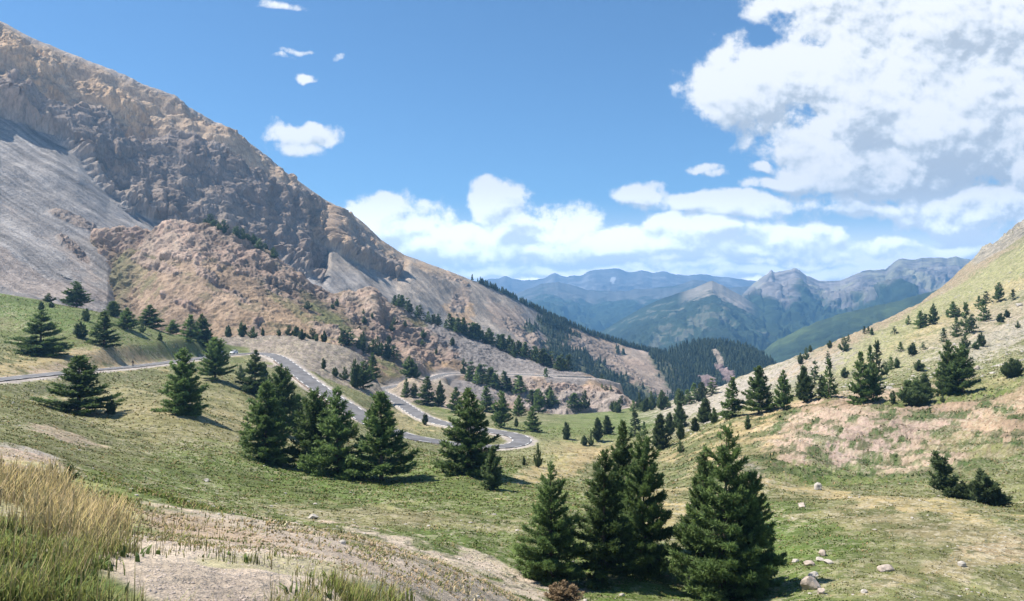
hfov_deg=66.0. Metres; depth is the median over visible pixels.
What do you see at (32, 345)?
larch tree
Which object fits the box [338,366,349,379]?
pine bush
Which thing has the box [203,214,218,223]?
pine bush
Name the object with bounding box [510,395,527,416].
larch tree
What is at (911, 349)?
pine bush
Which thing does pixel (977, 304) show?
conifer tree
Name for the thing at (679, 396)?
pine bush
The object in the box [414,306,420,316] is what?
conifer tree
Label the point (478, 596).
meadow stones
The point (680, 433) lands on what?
pine bush
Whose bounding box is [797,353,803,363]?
pine bush
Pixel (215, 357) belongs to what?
larch tree
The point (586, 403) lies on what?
pine bush
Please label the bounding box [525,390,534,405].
conifer tree
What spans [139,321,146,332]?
pine bush
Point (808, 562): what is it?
boulder
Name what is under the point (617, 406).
pine bush
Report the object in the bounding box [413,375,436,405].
larch tree
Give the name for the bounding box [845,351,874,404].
larch tree
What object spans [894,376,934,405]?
pine shrub
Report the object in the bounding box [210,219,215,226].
pine bush
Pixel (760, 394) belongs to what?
conifer tree
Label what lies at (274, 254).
pine bush
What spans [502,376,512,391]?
conifer tree
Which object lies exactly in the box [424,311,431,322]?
conifer tree
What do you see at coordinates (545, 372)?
conifer tree
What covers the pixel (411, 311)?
conifer tree
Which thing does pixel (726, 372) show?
wooded knoll
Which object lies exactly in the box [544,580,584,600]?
dry shrub
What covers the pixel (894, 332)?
conifer tree
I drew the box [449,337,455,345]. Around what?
pine bush
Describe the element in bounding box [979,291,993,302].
conifer tree
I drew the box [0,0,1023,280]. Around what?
sky
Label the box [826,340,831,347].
pine bush
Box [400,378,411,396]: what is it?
larch tree
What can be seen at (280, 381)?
larch tree
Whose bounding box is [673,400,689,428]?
mountain pine
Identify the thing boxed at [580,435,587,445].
pine bush
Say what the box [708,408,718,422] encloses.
pine bush
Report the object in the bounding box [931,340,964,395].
larch tree
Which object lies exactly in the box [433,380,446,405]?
larch tree
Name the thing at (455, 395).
larch tree
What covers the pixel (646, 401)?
pine bush
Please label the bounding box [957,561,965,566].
boulder
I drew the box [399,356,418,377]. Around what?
larch tree
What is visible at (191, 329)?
larch tree
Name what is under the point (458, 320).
conifer tree
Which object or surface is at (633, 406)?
conifer tree
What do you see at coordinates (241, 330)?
pine bush
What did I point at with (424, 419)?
pine bush
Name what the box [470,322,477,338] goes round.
conifer tree
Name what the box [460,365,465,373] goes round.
pine bush
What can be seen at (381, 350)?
conifer tree
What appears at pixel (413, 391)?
larch tree
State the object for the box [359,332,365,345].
pine bush
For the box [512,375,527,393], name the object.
conifer tree
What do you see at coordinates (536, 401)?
larch tree
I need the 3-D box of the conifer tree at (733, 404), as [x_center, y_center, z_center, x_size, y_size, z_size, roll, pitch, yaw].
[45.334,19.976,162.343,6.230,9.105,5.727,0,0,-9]
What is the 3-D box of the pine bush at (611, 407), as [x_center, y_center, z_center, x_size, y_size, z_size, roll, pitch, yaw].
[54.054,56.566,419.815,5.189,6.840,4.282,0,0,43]
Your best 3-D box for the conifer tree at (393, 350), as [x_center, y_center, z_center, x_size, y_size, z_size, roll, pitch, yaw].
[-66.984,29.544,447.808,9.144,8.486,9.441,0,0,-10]
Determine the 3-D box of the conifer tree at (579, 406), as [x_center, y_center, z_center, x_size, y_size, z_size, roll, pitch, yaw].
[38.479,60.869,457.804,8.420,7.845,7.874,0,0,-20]
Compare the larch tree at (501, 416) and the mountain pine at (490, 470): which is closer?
the mountain pine at (490, 470)
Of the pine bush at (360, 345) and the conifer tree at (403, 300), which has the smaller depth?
the pine bush at (360, 345)
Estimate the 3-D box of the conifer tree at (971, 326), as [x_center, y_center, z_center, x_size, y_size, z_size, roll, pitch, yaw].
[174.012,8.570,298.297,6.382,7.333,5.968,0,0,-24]
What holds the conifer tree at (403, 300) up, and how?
on the rocky hill
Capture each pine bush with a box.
[38,301,44,309]
[42,293,56,301]
[48,301,54,307]
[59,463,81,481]
[72,321,88,338]
[81,308,91,320]
[104,400,116,414]
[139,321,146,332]
[157,332,163,340]
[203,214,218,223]
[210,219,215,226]
[218,219,229,229]
[225,325,231,337]
[232,226,239,234]
[235,364,246,377]
[236,228,247,239]
[237,322,248,336]
[247,326,257,337]
[249,234,257,243]
[254,238,265,248]
[258,361,268,378]
[271,247,278,257]
[285,325,294,335]
[293,325,299,336]
[297,329,306,339]
[302,300,312,308]
[306,328,318,339]
[320,330,327,341]
[321,358,326,368]
[332,367,338,376]
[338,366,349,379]
[349,358,361,387]
[356,337,361,348]
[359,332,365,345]
[372,336,383,353]
[383,340,391,358]
[386,335,391,343]
[388,323,395,330]
[391,316,397,324]
[412,365,420,377]
[420,329,426,338]
[422,412,427,424]
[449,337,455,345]
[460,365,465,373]
[514,417,518,426]
[533,443,542,466]
[545,385,551,398]
[547,393,554,407]
[562,421,570,439]
[578,390,589,408]
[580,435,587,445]
[587,431,593,445]
[609,401,614,411]
[613,400,621,412]
[636,392,642,408]
[641,399,646,411]
[645,396,648,410]
[648,391,656,409]
[656,389,667,409]
[675,388,683,404]
[675,419,684,439]
[677,440,684,452]
[694,384,704,401]
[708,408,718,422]
[743,414,751,429]
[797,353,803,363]
[802,347,809,359]
[816,374,828,396]
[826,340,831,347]
[836,337,849,350]
[840,367,849,377]
[880,361,888,374]
[889,390,895,403]
[894,357,899,367]
[907,342,917,355]
[913,359,925,370]
[954,307,961,316]
[960,332,971,347]
[971,341,980,348]
[976,333,986,346]
[996,313,1005,321]
[1003,309,1011,317]
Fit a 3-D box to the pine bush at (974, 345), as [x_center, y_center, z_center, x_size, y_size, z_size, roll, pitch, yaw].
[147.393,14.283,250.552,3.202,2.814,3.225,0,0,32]
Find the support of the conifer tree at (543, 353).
on the rocky hill
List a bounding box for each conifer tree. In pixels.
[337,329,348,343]
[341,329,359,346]
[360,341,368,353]
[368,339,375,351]
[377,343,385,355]
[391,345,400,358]
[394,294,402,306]
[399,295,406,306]
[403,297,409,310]
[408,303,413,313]
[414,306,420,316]
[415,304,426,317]
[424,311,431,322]
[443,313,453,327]
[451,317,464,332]
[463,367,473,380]
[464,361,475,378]
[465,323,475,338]
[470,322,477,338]
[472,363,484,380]
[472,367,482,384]
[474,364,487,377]
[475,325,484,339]
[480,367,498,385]
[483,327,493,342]
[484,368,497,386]
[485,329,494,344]
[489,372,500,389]
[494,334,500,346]
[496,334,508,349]
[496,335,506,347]
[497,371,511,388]
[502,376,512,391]
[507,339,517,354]
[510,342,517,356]
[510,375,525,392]
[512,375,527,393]
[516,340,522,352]
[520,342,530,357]
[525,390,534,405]
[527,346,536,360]
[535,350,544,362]
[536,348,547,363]
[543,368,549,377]
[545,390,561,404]
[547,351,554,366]
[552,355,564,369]
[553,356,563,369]
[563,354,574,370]
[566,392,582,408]
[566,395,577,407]
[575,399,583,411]
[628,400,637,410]
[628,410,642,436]
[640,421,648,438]
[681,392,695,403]
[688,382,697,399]
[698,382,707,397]
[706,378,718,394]
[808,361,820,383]
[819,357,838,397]
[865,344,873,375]
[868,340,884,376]
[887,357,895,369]
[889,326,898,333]
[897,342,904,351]
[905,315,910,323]
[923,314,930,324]
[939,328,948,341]
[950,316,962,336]
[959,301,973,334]
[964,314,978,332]
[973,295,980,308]
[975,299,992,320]
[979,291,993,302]
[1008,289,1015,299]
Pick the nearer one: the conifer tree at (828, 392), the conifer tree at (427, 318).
the conifer tree at (828, 392)
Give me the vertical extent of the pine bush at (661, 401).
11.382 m
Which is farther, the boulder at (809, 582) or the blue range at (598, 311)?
the blue range at (598, 311)
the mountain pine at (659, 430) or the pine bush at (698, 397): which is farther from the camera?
the pine bush at (698, 397)
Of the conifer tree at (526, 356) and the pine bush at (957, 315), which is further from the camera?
the conifer tree at (526, 356)
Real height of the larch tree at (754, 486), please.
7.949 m
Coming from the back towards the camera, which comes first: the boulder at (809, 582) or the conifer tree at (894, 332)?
the conifer tree at (894, 332)
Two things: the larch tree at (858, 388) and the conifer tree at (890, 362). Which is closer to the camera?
the larch tree at (858, 388)
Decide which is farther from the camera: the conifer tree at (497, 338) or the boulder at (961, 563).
the conifer tree at (497, 338)
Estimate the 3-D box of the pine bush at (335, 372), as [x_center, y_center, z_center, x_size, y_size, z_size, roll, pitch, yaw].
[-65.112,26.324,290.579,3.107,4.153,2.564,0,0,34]
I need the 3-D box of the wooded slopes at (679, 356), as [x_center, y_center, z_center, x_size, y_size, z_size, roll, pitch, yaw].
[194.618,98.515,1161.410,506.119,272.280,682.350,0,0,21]
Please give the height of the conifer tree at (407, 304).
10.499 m
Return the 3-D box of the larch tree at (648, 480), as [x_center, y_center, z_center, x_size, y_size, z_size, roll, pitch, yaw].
[8.475,13.531,50.897,5.312,9.929,5.501,0,0,36]
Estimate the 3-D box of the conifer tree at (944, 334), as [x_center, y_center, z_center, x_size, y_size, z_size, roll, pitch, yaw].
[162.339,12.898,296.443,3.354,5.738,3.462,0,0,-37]
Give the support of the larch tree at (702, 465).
on the meadow at (988, 266)
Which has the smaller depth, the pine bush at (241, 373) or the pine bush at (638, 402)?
the pine bush at (241, 373)
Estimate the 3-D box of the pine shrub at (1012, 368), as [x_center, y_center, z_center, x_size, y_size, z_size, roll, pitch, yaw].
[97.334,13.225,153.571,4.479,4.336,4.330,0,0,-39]
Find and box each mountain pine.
[103,301,121,316]
[480,445,504,489]
[590,417,602,440]
[601,415,615,433]
[649,413,671,449]
[664,412,675,433]
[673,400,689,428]
[690,417,699,431]
[696,397,711,422]
[794,364,816,401]
[920,372,933,394]
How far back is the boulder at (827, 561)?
49.28 m
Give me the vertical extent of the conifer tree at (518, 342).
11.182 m
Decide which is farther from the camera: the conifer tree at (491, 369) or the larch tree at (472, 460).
the conifer tree at (491, 369)
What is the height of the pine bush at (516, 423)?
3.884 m
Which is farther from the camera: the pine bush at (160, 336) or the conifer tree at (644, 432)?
the pine bush at (160, 336)
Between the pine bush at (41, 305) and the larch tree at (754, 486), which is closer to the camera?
the larch tree at (754, 486)
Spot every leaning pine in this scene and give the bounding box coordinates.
[925,450,969,497]
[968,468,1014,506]
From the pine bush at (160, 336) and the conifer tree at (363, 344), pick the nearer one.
the pine bush at (160, 336)
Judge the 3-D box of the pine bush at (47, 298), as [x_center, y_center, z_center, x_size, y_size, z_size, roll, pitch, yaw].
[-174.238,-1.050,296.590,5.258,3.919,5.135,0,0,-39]
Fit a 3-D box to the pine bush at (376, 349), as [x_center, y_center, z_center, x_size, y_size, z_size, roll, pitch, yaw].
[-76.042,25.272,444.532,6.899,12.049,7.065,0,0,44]
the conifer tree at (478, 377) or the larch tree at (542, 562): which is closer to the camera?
the larch tree at (542, 562)
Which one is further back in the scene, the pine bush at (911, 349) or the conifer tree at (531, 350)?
the conifer tree at (531, 350)
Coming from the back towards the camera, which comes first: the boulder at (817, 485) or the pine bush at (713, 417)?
the pine bush at (713, 417)
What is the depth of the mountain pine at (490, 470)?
86.17 m
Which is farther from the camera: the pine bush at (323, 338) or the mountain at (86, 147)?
the mountain at (86, 147)
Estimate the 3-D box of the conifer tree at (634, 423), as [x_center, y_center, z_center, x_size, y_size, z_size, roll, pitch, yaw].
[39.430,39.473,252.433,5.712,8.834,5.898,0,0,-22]
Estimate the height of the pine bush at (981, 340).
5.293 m
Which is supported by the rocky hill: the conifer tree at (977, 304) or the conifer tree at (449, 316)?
the conifer tree at (449, 316)
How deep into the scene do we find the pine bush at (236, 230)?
536.81 m
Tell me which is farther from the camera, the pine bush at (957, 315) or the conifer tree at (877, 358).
the pine bush at (957, 315)
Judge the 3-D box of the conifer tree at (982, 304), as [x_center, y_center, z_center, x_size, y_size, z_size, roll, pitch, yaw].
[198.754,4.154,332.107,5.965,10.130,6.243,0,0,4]
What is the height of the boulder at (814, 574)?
0.425 m
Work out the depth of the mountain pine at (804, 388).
156.48 m
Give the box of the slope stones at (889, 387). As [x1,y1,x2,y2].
[684,249,1023,433]
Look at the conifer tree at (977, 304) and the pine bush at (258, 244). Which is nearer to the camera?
the conifer tree at (977, 304)
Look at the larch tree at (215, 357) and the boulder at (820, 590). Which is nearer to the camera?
the boulder at (820, 590)
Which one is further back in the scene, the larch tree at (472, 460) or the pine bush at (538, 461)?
the pine bush at (538, 461)
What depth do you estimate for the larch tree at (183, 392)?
121.76 m
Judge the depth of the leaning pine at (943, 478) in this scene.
80.96 m
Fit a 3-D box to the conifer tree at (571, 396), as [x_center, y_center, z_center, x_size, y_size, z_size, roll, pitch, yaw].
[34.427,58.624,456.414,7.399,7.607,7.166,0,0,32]
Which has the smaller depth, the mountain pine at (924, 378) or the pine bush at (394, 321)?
the mountain pine at (924, 378)
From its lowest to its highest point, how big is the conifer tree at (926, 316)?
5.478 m
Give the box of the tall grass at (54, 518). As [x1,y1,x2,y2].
[0,454,487,600]
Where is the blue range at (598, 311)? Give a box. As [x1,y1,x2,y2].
[516,280,749,331]
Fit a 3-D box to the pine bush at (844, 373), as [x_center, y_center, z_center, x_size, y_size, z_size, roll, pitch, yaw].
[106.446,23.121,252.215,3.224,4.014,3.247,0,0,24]
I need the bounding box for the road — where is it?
[0,353,599,447]
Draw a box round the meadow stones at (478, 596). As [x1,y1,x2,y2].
[0,382,1020,600]
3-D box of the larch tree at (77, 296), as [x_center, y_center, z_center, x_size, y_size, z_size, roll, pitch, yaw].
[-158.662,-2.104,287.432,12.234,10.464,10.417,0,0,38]
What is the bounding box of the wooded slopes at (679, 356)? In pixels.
[471,274,776,402]
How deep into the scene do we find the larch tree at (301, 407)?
150.29 m
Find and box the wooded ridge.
[764,289,937,362]
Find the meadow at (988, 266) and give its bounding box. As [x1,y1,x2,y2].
[0,220,1023,600]
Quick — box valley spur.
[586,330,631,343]
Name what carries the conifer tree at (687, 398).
on the meadow at (988, 266)
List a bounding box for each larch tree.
[2,309,73,356]
[28,354,126,414]
[60,281,93,306]
[83,311,123,347]
[113,307,140,329]
[138,304,167,327]
[151,347,209,417]
[163,320,182,333]
[177,314,202,342]
[191,313,212,341]
[196,336,238,379]
[199,329,219,351]
[233,350,274,396]
[237,379,300,466]
[258,363,302,428]
[281,386,350,465]
[285,393,304,431]
[296,386,376,479]
[341,391,421,479]
[349,360,374,388]
[365,352,381,379]
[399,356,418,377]
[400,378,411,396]
[409,383,419,397]
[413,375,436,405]
[430,386,503,477]
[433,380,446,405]
[445,386,463,412]
[477,385,495,412]
[490,390,513,427]
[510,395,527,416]
[513,461,588,588]
[522,406,541,432]
[532,388,545,412]
[556,449,647,590]
[601,419,641,525]
[617,433,683,578]
[658,450,727,582]
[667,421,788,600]
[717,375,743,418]
[724,468,788,599]
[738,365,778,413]
[773,369,794,408]
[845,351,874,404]
[863,362,885,401]
[912,310,928,328]
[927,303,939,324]
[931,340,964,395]
[941,343,981,392]
[945,301,960,317]
[992,282,1004,300]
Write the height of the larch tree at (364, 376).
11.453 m
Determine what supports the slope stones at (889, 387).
on the meadow at (988, 266)
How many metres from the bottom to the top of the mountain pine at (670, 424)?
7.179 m
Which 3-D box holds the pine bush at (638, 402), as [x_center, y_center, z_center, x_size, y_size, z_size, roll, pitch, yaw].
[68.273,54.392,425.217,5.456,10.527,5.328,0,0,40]
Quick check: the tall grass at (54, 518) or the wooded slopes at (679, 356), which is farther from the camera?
the wooded slopes at (679, 356)
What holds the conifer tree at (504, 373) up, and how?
on the rocky hill
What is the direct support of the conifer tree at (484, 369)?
on the rocky hill
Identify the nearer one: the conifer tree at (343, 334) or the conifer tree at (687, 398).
the conifer tree at (687, 398)
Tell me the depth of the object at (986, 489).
72.07 m
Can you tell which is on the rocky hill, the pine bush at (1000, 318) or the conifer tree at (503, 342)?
the conifer tree at (503, 342)
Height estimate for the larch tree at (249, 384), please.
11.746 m
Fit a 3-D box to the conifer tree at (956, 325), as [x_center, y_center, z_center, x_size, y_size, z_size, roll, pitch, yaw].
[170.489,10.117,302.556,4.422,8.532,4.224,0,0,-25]
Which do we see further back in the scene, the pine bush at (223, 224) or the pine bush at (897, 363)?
the pine bush at (223, 224)
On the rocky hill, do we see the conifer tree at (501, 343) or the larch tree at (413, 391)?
the conifer tree at (501, 343)
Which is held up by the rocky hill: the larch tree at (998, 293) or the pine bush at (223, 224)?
the pine bush at (223, 224)
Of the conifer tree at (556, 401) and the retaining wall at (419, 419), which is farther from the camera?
the conifer tree at (556, 401)
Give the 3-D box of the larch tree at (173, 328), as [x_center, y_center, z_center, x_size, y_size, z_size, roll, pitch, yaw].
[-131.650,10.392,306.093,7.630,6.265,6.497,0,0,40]
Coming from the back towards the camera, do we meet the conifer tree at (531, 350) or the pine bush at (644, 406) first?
the conifer tree at (531, 350)
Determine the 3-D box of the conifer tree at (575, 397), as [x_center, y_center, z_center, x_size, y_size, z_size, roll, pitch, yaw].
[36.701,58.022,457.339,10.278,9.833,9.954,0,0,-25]
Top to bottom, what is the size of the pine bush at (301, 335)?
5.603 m
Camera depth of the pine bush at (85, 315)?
246.97 m
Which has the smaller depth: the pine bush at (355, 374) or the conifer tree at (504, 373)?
the pine bush at (355, 374)
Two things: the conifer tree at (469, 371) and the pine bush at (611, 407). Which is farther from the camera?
the conifer tree at (469, 371)
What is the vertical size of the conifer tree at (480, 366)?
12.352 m
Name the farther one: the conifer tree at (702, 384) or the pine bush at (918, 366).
the conifer tree at (702, 384)
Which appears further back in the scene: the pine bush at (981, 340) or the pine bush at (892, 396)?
the pine bush at (981, 340)
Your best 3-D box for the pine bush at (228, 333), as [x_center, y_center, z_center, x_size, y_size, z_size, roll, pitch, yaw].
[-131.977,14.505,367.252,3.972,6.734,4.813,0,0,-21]
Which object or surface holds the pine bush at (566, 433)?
on the meadow at (988, 266)
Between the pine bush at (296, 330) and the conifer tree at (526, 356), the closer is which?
the pine bush at (296, 330)
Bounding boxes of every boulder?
[308,513,318,518]
[800,576,820,589]
[803,560,814,565]
[808,571,818,576]
[814,482,821,489]
[816,557,823,561]
[817,588,824,593]
[818,549,825,555]
[823,559,833,563]
[877,564,894,571]
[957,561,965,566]
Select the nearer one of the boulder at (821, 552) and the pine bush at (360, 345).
the boulder at (821, 552)
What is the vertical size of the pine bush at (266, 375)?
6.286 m
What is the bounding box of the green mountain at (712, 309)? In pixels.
[599,281,776,351]
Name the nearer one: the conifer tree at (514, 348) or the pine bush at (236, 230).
the pine bush at (236, 230)
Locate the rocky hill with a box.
[90,219,635,414]
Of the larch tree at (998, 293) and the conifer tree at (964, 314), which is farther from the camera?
the larch tree at (998, 293)
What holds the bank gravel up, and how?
on the meadow at (988, 266)
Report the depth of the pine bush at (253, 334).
359.32 m
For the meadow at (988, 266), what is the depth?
92.69 m
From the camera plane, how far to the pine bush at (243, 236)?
537.57 m
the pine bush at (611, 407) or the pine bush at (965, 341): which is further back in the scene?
the pine bush at (611, 407)
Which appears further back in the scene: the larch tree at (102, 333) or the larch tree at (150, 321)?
the larch tree at (150, 321)
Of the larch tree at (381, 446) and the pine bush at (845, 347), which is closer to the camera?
the larch tree at (381, 446)
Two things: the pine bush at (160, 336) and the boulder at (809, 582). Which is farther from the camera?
the pine bush at (160, 336)
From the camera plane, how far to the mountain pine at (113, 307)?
278.07 m
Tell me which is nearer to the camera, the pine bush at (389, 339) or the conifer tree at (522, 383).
the conifer tree at (522, 383)
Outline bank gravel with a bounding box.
[2,506,513,600]
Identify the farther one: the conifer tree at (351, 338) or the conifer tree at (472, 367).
the conifer tree at (472, 367)
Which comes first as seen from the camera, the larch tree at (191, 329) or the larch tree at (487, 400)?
the larch tree at (191, 329)
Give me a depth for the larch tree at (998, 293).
376.63 m
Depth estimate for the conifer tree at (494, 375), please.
470.91 m
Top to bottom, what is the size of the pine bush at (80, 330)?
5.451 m
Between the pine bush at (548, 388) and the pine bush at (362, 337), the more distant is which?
the pine bush at (548, 388)
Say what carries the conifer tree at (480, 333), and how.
on the rocky hill
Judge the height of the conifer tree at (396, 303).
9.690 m
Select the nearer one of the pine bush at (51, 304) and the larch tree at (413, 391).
the pine bush at (51, 304)
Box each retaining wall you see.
[273,360,331,404]
[394,404,447,426]
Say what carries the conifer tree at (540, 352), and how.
on the rocky hill
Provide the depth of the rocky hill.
491.48 m
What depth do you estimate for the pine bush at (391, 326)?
519.63 m
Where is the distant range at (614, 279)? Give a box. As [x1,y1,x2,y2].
[476,268,755,293]
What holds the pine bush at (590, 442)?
on the meadow at (988, 266)
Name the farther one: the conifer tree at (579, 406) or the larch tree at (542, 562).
the conifer tree at (579, 406)
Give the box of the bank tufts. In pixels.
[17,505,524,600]
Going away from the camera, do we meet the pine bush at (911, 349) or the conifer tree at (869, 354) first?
the conifer tree at (869, 354)
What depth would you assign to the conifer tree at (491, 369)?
474.36 m
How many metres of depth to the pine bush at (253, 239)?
546.84 m
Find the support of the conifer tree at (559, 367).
on the rocky hill
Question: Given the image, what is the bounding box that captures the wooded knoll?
[673,345,771,386]
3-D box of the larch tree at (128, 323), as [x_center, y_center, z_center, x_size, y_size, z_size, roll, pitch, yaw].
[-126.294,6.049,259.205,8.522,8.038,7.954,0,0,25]
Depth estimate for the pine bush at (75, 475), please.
14.71 m
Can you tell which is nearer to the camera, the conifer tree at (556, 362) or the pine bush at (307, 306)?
the pine bush at (307, 306)
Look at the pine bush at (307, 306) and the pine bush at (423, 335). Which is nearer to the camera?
the pine bush at (307, 306)
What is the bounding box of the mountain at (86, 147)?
[0,21,697,401]
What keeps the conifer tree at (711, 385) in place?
on the meadow at (988, 266)
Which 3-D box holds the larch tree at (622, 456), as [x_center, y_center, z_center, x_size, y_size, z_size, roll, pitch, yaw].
[8.117,13.649,58.732,4.156,9.860,4.303,0,0,-1]
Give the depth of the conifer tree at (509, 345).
567.66 m
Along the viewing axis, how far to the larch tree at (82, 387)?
115.29 m
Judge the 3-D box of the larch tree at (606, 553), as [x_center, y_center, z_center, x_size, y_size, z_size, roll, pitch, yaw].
[5.505,13.239,48.114,4.629,8.766,5.499,0,0,43]
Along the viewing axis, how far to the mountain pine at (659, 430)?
159.49 m
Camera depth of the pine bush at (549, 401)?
462.98 m
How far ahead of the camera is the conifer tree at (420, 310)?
568.12 m
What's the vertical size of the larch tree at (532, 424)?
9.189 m
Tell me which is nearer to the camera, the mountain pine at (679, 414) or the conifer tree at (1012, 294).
the mountain pine at (679, 414)
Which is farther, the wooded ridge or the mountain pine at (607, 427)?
the wooded ridge
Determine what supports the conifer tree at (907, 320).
on the meadow at (988, 266)
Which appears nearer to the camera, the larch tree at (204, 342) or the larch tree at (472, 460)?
the larch tree at (472, 460)
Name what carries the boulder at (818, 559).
on the meadow at (988, 266)
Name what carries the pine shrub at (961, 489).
on the meadow at (988, 266)
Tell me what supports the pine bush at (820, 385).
on the meadow at (988, 266)
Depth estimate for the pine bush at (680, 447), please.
141.82 m
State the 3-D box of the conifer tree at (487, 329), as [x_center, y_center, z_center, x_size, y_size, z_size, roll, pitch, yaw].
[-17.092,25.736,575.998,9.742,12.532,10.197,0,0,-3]
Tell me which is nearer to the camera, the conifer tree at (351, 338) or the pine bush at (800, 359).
the pine bush at (800, 359)
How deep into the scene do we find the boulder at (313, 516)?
54.80 m
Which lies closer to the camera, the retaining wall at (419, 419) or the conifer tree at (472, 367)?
the retaining wall at (419, 419)
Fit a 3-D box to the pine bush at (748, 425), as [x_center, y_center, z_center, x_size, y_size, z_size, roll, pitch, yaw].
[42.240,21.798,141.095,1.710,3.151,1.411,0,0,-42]
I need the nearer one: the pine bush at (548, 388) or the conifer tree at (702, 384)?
the conifer tree at (702, 384)
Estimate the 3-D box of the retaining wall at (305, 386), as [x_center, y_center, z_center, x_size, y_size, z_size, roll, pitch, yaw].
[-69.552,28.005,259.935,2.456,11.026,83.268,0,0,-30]
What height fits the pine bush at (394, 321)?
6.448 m
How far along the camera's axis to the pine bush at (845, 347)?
343.01 m
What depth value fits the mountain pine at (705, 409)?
196.56 m
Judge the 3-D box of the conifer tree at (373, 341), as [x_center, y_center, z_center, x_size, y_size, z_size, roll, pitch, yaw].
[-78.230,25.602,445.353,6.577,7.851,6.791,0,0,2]
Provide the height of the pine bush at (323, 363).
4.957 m
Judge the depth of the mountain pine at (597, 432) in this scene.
245.35 m
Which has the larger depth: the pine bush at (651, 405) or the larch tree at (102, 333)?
the pine bush at (651, 405)
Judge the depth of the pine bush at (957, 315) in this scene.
362.36 m
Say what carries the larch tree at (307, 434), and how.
on the meadow at (988, 266)
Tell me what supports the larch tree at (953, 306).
on the meadow at (988, 266)
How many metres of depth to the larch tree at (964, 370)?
147.19 m
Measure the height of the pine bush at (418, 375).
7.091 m
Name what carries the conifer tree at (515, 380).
on the rocky hill
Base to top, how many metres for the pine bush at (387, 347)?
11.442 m
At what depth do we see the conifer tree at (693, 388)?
376.94 m
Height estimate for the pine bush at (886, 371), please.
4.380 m
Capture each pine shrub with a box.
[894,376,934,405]
[948,480,974,499]
[1000,357,1023,377]
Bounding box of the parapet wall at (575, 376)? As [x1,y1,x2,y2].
[557,375,591,377]
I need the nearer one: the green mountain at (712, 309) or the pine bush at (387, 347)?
the pine bush at (387, 347)
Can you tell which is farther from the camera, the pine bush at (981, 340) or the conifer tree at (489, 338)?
the conifer tree at (489, 338)
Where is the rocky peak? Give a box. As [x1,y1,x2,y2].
[742,256,970,339]
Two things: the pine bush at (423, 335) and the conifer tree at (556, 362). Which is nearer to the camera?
the pine bush at (423, 335)
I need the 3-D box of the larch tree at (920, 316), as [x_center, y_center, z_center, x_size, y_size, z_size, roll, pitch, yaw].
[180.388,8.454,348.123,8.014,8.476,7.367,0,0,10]
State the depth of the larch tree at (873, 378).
146.23 m
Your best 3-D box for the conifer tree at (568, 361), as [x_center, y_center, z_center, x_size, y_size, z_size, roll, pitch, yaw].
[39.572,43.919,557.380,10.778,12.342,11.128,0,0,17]
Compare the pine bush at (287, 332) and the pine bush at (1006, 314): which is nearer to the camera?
the pine bush at (1006, 314)
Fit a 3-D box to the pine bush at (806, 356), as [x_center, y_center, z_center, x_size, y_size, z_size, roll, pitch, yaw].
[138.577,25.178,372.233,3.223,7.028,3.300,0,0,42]
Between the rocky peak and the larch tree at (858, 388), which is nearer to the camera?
the larch tree at (858, 388)
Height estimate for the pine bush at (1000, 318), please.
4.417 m
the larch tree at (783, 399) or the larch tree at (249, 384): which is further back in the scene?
the larch tree at (249, 384)
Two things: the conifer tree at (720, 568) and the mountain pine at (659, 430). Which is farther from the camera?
the mountain pine at (659, 430)
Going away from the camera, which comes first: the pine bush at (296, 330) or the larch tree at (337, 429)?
the larch tree at (337, 429)
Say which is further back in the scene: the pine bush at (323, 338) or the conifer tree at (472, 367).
the conifer tree at (472, 367)
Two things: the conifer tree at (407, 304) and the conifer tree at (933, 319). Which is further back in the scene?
the conifer tree at (407, 304)
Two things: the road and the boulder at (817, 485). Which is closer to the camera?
the boulder at (817, 485)
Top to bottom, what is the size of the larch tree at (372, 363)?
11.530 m
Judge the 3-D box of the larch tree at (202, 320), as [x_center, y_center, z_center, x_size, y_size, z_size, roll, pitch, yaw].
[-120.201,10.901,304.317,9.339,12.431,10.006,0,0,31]
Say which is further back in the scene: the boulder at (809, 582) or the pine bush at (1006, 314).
the pine bush at (1006, 314)
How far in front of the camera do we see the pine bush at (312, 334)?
371.39 m
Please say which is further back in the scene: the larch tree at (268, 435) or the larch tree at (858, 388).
the larch tree at (858, 388)
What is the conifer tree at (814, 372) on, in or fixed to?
on the meadow at (988, 266)
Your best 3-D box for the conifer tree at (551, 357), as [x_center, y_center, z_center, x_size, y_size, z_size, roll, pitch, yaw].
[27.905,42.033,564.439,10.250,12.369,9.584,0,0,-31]
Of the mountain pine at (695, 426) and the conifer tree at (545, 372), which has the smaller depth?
the mountain pine at (695, 426)
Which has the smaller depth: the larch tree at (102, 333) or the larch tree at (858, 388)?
the larch tree at (858, 388)
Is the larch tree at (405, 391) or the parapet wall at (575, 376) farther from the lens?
the parapet wall at (575, 376)
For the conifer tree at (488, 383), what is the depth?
475.46 m

